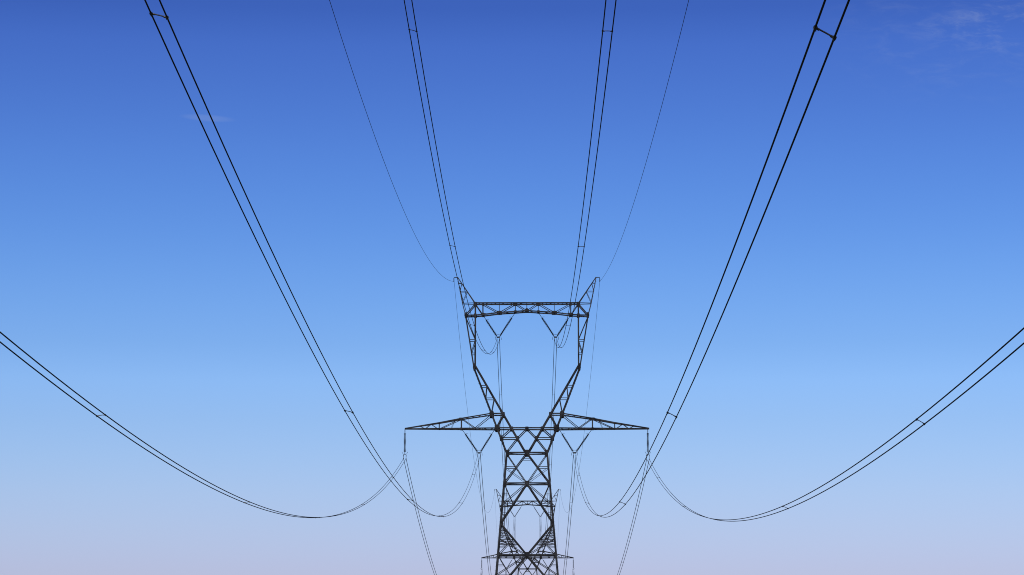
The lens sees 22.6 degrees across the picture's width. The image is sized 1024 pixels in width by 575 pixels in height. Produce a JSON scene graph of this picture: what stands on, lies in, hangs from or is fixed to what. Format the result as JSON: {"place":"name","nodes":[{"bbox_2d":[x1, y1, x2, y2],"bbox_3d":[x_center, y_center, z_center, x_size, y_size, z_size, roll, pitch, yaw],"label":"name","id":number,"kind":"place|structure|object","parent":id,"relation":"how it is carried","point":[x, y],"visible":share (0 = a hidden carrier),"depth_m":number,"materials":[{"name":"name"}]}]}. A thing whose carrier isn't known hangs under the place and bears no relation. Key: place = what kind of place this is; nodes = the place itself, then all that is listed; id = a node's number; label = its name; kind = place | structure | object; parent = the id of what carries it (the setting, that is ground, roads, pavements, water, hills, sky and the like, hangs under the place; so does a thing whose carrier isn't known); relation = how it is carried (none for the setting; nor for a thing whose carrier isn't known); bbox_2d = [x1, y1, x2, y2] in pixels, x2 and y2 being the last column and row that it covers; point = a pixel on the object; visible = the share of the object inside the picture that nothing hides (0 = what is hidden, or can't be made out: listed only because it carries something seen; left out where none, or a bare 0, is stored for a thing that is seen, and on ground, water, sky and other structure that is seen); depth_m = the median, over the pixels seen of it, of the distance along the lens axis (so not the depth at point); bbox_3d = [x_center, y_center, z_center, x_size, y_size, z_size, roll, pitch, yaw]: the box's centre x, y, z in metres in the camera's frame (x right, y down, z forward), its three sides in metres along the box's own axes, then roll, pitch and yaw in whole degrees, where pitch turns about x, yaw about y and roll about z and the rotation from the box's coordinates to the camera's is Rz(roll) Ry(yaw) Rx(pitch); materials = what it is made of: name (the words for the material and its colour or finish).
{"place":"outdoors","nodes":[
{"label":"outdoors","id":0,"kind":"place"},
{"bbox_2d":[0,0,1023,574],"label":"sky","id":1,"kind":"structure","parent":0,"point":[883,266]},
{"bbox_3d":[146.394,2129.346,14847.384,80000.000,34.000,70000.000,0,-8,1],"label":"ground","id":2,"kind":"structure","parent":0,"visible":0},
{"bbox_2d":[405,277,648,574],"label":"transmission pylon","id":3,"kind":"object","parent":2,"relation":"on","point":[525,484],"visible":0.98,"depth_m":400.68,"materials":[{"name":"metal"}]},
{"bbox_2d":[329,0,449,280],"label":"earth wire","id":4,"kind":"object","parent":3,"relation":"attached to","point":[372,129],"visible":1,"depth_m":203.88,"materials":[{"name":"black metal"}]},
{"bbox_2d":[403,433,407,458],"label":"insulator string","id":5,"kind":"object","parent":3,"relation":"hanging from","point":[404,445],"visible":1,"depth_m":400.62,"materials":[{"name":"ceramic"}]},
{"bbox_2d":[0,332,405,517],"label":"conductor bundle","id":6,"kind":"object","parent":5,"relation":"hanging from","point":[149,445],"visible":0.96,"depth_m":131.28,"materials":[{"name":"metal"}]},
{"bbox_2d":[403,459,480,574],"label":"conductor bundle","id":7,"kind":"object","parent":5,"relation":"hanging from","point":[419,515],"visible":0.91,"depth_m":440.28,"materials":[{"name":"metal"}]},
{"bbox_2d":[454,284,494,512],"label":"earth wire","id":8,"kind":"object","parent":3,"relation":"attached to","point":[465,392],"visible":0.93,"depth_m":469.88,"materials":[{"name":"black metal"}]},
{"bbox_2d":[462,430,493,454],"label":"insulator string","id":9,"kind":"object","parent":3,"relation":"hanging from","point":[481,450],"visible":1,"depth_m":400.51,"materials":[{"name":"ceramic"}]},
{"bbox_2d":[144,0,479,516],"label":"conductor bundle","id":10,"kind":"object","parent":9,"relation":"hanging from","point":[167,18],"visible":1,"depth_m":81.05,"materials":[{"name":"metal"}]},
{"bbox_2d":[478,455,506,573],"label":"conductor bundle","id":11,"kind":"object","parent":9,"relation":"hanging from","point":[485,515],"visible":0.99,"depth_m":444.61,"materials":[{"name":"metal"}]},
{"bbox_2d":[484,313,514,338],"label":"insulator string","id":12,"kind":"object","parent":3,"relation":"hanging from","point":[508,322],"visible":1,"depth_m":403.08,"materials":[{"name":"ceramic"}]},
{"bbox_2d":[404,0,499,353],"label":"conductor bundle","id":13,"kind":"object","parent":12,"relation":"hanging from","point":[409,29],"visible":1,"depth_m":154.86,"materials":[{"name":"metal"}]},
{"bbox_2d":[497,340,514,538],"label":"conductor bundle","id":14,"kind":"object","parent":12,"relation":"hanging from","point":[503,431],"visible":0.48,"depth_m":458.55,"materials":[{"name":"metal"}]},
{"bbox_2d":[539,314,569,339],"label":"insulator string","id":15,"kind":"object","parent":3,"relation":"hanging from","point":[551,331],"visible":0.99,"depth_m":402.95,"materials":[{"name":"ceramic"}]},
{"bbox_2d":[540,342,556,546],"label":"conductor bundle","id":16,"kind":"object","parent":15,"relation":"hanging from","point":[553,426],"visible":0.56,"depth_m":455.18,"materials":[{"name":"metal"}]},
{"bbox_2d":[554,0,616,347],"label":"conductor bundle","id":17,"kind":"object","parent":15,"relation":"hanging from","point":[589,151],"visible":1,"depth_m":130.33,"materials":[{"name":"metal"}]},
{"bbox_2d":[560,431,590,454],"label":"insulator string","id":18,"kind":"object","parent":3,"relation":"hanging from","point":[577,449],"visible":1,"depth_m":400.35,"materials":[{"name":"ceramic"}]},
{"bbox_2d":[548,458,575,573],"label":"conductor bundle","id":19,"kind":"object","parent":18,"relation":"hanging from","point":[568,517],"visible":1,"depth_m":447.53,"materials":[{"name":"metal"}]},
{"bbox_2d":[573,0,849,517],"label":"conductor bundle","id":20,"kind":"object","parent":18,"relation":"hanging from","point":[815,28],"visible":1,"depth_m":61.10,"materials":[{"name":"metal"}]},
{"bbox_2d":[560,283,599,512],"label":"earth wire","id":21,"kind":"object","parent":3,"relation":"attached to","point":[587,404],"visible":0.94,"depth_m":479.83,"materials":[{"name":"black metal"}]},
{"bbox_2d":[600,0,688,280],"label":"earth wire","id":22,"kind":"object","parent":3,"relation":"attached to","point":[654,132],"visible":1,"depth_m":211.81,"materials":[{"name":"black metal"}]},
{"bbox_2d":[645,429,650,459],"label":"insulator string","id":23,"kind":"object","parent":3,"relation":"hanging from","point":[647,442],"visible":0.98,"depth_m":400.25,"materials":[{"name":"ceramic"}]},
{"bbox_2d":[574,460,648,574],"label":"conductor bundle","id":24,"kind":"object","parent":23,"relation":"hanging from","point":[633,516],"visible":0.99,"depth_m":443.43,"materials":[{"name":"metal"}]},
{"bbox_2d":[647,327,1023,521],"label":"conductor bundle","id":25,"kind":"object","parent":23,"relation":"hanging from","point":[997,351],"visible":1,"depth_m":118.49,"materials":[{"name":"metal"}]},
{"bbox_2d":[481,489,573,574],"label":"transmission pylon","id":26,"kind":"object","parent":2,"relation":"on","point":[526,568],"visible":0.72,"depth_m":893.27,"materials":[{"name":"metal"}]}
]}

